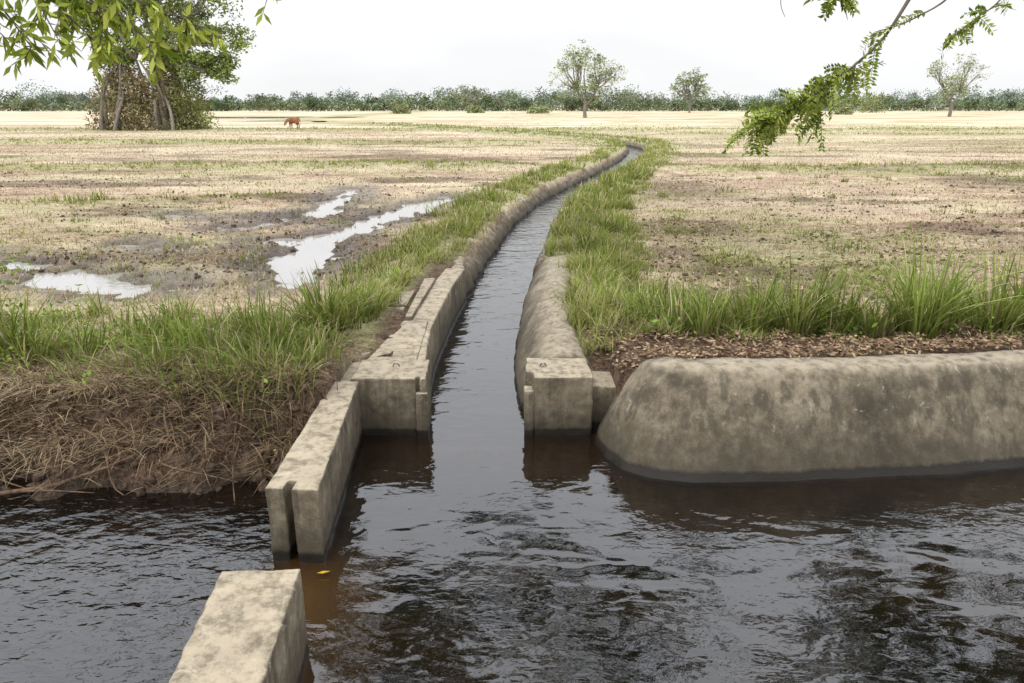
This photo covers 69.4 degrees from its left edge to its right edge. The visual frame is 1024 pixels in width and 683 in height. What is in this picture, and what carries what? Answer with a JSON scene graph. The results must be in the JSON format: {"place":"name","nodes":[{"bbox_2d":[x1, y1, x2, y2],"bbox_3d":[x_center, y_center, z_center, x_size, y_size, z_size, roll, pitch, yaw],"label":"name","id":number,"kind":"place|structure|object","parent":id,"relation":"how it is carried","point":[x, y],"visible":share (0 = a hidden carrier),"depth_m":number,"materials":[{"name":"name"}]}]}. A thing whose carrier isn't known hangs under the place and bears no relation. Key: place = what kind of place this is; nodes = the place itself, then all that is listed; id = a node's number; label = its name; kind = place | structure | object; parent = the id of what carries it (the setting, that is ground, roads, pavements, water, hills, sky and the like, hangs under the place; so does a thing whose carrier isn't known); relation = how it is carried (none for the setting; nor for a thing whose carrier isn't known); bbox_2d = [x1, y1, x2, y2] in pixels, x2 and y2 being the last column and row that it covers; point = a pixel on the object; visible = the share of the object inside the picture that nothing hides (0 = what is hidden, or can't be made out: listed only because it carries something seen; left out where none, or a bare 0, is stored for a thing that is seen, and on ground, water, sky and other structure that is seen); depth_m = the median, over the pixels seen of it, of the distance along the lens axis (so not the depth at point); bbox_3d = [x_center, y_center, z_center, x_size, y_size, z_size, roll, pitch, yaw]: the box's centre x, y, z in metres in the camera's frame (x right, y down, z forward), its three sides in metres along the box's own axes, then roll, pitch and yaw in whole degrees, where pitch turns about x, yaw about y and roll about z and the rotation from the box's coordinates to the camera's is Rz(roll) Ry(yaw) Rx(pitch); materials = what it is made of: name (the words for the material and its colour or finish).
{"place":"outdoors","nodes":[
{"label":"outdoors","id":0,"kind":"place"},
{"bbox_2d":[0,146,1023,682],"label":"canal water","id":1,"kind":"structure","parent":0,"point":[478,536],"depth_m":5.04,"materials":[{"name":"grey liquid"}]},
{"bbox_2d":[168,569,308,682],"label":"concrete weir pier","id":2,"kind":"structure","parent":1,"relation":"in","point":[250,626],"depth_m":3.66,"materials":[{"name":"grey concrete"}]},
{"bbox_2d":[265,381,362,562],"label":"concrete weir pier","id":3,"kind":"structure","parent":1,"relation":"in","point":[305,488],"depth_m":5.26,"materials":[{"name":"grey concrete"}]},
{"bbox_2d":[0,106,1023,500],"bbox_3d":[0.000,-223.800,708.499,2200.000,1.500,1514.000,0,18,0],"label":"field ground","id":4,"kind":"structure","parent":0,"point":[372,336],"depth_m":20.14,"materials":[{"name":"beige soil"}]},
{"bbox_2d":[0,409,239,501],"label":"fallen branch","id":5,"kind":"object","parent":4,"relation":"on","point":[20,490],"visible":0.91,"depth_m":5.92,"materials":[{"name":"brown wood"}]},
{"bbox_2d":[0,0,277,87],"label":"overhanging mango tree","id":6,"kind":"object","parent":4,"relation":"on","point":[111,16],"visible":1,"depth_m":5.02,"materials":[{"name":"green plant"}]},
{"bbox_2d":[83,40,210,130],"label":"base thicket","id":7,"kind":"object","parent":4,"relation":"on","point":[113,82],"visible":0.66,"depth_m":76.78,"materials":[{"name":"green plant"}]},
{"bbox_2d":[69,0,256,130],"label":"vine covered tree","id":8,"kind":"object","parent":4,"relation":"on","point":[223,67],"visible":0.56,"depth_m":75.94,"materials":[{"name":"green plant"}]},
{"bbox_2d":[0,361,330,496],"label":"soil clods","id":9,"kind":"object","parent":4,"relation":"on","point":[151,479],"visible":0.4,"depth_m":6.27,"materials":[{"name":"brown soil"}]},
{"bbox_2d":[0,367,337,498],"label":"bank roots","id":10,"kind":"object","parent":4,"relation":"in","point":[184,436],"visible":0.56,"depth_m":6.33,"materials":[{"name":"brown plant"}]},
{"bbox_2d":[0,340,358,498],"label":"dead bank grass","id":11,"kind":"structure","parent":4,"relation":"on","point":[72,387],"depth_m":6.36,"materials":[{"name":"plant"}]},
{"bbox_2d":[158,38,219,129],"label":"base thicket","id":12,"kind":"object","parent":4,"relation":"on","point":[193,111],"visible":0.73,"depth_m":77.68,"materials":[{"name":"green plant"}]},
{"bbox_2d":[5,190,455,298],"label":"field puddle","id":13,"kind":"object","parent":4,"relation":"on","point":[318,249],"depth_m":13.26,"materials":[{"name":"grey liquid"}]},
{"bbox_2d":[203,116,354,117],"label":"field puddle","id":14,"kind":"object","parent":4,"relation":"on","point":[280,117],"visible":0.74,"depth_m":154.29,"materials":[{"name":"grey liquid"}]},
{"bbox_2d":[0,158,573,456],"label":"tall grass","id":15,"kind":"structure","parent":4,"relation":"on","point":[273,340],"depth_m":7.67,"materials":[{"name":"green plant"}]},
{"bbox_2d":[284,117,300,127],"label":"brown cow","id":16,"kind":"object","parent":4,"relation":"on","point":[291,120],"visible":0.92,"depth_m":82.64},
{"bbox_2d":[340,290,415,381],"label":"side slab","id":17,"kind":"structure","parent":4,"relation":"on","point":[350,372],"depth_m":7.82,"materials":[{"name":"concrete"}]},
{"bbox_2d":[351,359,430,436],"bbox_3d":[-1.146,0.762,7.269,0.724,1.128,0.591,0,18,0],"label":"sluice gate abutment","id":18,"kind":"object","parent":4,"relation":"on","point":[395,397],"visible":0.59,"depth_m":6.97,"materials":[{"name":"concrete"}]},
{"bbox_2d":[367,321,427,359],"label":"side slab","id":19,"kind":"structure","parent":4,"relation":"on","point":[405,342],"depth_m":7.99,"materials":[{"name":"concrete"}]},
{"bbox_2d":[390,102,410,113],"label":"field bush","id":20,"kind":"object","parent":4,"relation":"on","point":[398,109],"visible":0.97,"depth_m":218.80,"materials":[{"name":"green plant"}]},
{"bbox_2d":[404,278,435,320],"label":"side slab","id":21,"kind":"structure","parent":4,"relation":"on","point":[427,284],"depth_m":9.76,"materials":[{"name":"concrete"}]},
{"bbox_2d":[411,268,466,387],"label":"straight wall","id":22,"kind":"structure","parent":4,"relation":"on","point":[441,306],"depth_m":9.74,"materials":[{"name":"concrete"}]},
{"bbox_2d":[455,84,485,104],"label":"tree","id":23,"kind":"object","parent":4,"relation":"on","point":[467,100],"visible":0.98,"depth_m":284.53,"materials":[{"name":"green plant"}]},
{"bbox_2d":[464,103,484,112],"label":"field bush","id":24,"kind":"object","parent":4,"relation":"on","point":[473,109],"visible":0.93,"depth_m":237.85,"materials":[{"name":"green plant"}]},
{"bbox_2d":[0,247,1020,392],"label":"broadleaf weeds","id":25,"kind":"object","parent":4,"relation":"on","point":[655,321],"visible":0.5,"depth_m":7.54,"materials":[{"name":"green plant"}]},
{"bbox_2d":[0,121,1023,450],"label":"bank grass","id":26,"kind":"structure","parent":4,"relation":"on","point":[594,315],"depth_m":14.35,"materials":[{"name":"green plant"}]},
{"bbox_2d":[0,127,1023,325],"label":"field stubble","id":27,"kind":"object","parent":4,"relation":"on","point":[465,177],"visible":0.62,"depth_m":21.56,"materials":[{"name":"beige plant"}]},
{"bbox_2d":[0,79,1023,110],"bbox_3d":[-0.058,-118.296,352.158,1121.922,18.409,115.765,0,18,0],"label":"distant tree line","id":28,"kind":"object","parent":4,"relation":"on","point":[56,101],"visible":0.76,"depth_m":318.13,"materials":[{"name":"green plant"}]},
{"bbox_2d":[0,311,1023,479],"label":"leaf litter","id":29,"kind":"object","parent":4,"relation":"on","point":[902,345],"visible":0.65,"depth_m":7.02,"materials":[{"name":"plant"}]},
{"bbox_2d":[0,161,1023,324],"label":"field clods","id":30,"kind":"object","parent":4,"relation":"on","point":[417,220],"visible":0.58,"depth_m":15.09,"materials":[{"name":"soil"}]},
{"bbox_2d":[525,105,551,113],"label":"field bush","id":31,"kind":"object","parent":4,"relation":"on","point":[535,110],"visible":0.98,"depth_m":228.26,"materials":[{"name":"green plant"}]},
{"bbox_2d":[452,149,628,296],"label":"lined bank","id":32,"kind":"structure","parent":4,"relation":"on","point":[476,264],"depth_m":17.89,"materials":[{"name":"concrete"}]},
{"bbox_2d":[514,256,593,411],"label":"curved wall","id":33,"kind":"structure","parent":4,"relation":"on","point":[540,335],"depth_m":8.78,"materials":[{"name":"concrete"}]},
{"bbox_2d":[524,358,615,436],"bbox_3d":[0.707,0.746,7.304,1.196,1.139,0.650,0,18,0],"label":"sluice gate abutment","id":34,"kind":"object","parent":4,"relation":"on","point":[569,396],"visible":0.44,"depth_m":6.99,"materials":[{"name":"concrete"}]},
{"bbox_2d":[546,39,627,117],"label":"kapok tree","id":35,"kind":"object","parent":4,"relation":"on","point":[593,87],"visible":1,"depth_m":149.81,"materials":[{"name":"green plant"}]},
{"bbox_2d":[532,144,644,276],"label":"lined bank","id":36,"kind":"structure","parent":4,"relation":"on","point":[540,260],"depth_m":14.81,"materials":[{"name":"concrete"}]},
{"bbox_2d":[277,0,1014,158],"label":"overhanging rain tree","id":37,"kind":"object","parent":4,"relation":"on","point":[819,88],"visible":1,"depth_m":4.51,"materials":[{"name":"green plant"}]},
{"bbox_2d":[667,67,714,112],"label":"tree","id":38,"kind":"object","parent":4,"relation":"on","point":[694,82],"visible":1,"depth_m":247.48,"materials":[{"name":"green plant"}]},
{"bbox_2d":[594,349,1023,482],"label":"concrete embankment","id":39,"kind":"structure","parent":4,"relation":"on","point":[716,419],"depth_m":6.35,"materials":[{"name":"grey concrete"}]},
{"bbox_2d":[610,176,1023,322],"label":"field leaf litter","id":40,"kind":"object","parent":4,"relation":"on","point":[747,279],"visible":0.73,"depth_m":14.36,"materials":[{"name":"plant"}]},
{"bbox_2d":[832,101,854,114],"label":"field bush","id":41,"kind":"object","parent":4,"relation":"on","point":[844,111],"visible":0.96,"depth_m":204.51,"materials":[{"name":"green plant"}]},
{"bbox_2d":[856,88,887,112],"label":"field bush","id":42,"kind":"object","parent":4,"relation":"on","point":[873,103],"visible":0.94,"depth_m":242.24,"materials":[{"name":"green plant"}]},
{"bbox_2d":[925,52,993,116],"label":"tree","id":43,"kind":"object","parent":4,"relation":"on","point":[955,87],"visible":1,"depth_m":165.30,"materials":[{"name":"green plant"}]},
{"bbox_2d":[0,0,1023,105],"label":"sky","id":44,"kind":"structure","parent":0,"point":[745,48],"materials":[{"name":"white"}]},
{"bbox_2d":[545,160,1023,339],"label":"tall grass","id":45,"kind":"structure","parent":0,"point":[919,308],"depth_m":7.83,"materials":[{"name":"green plant"}]}
]}

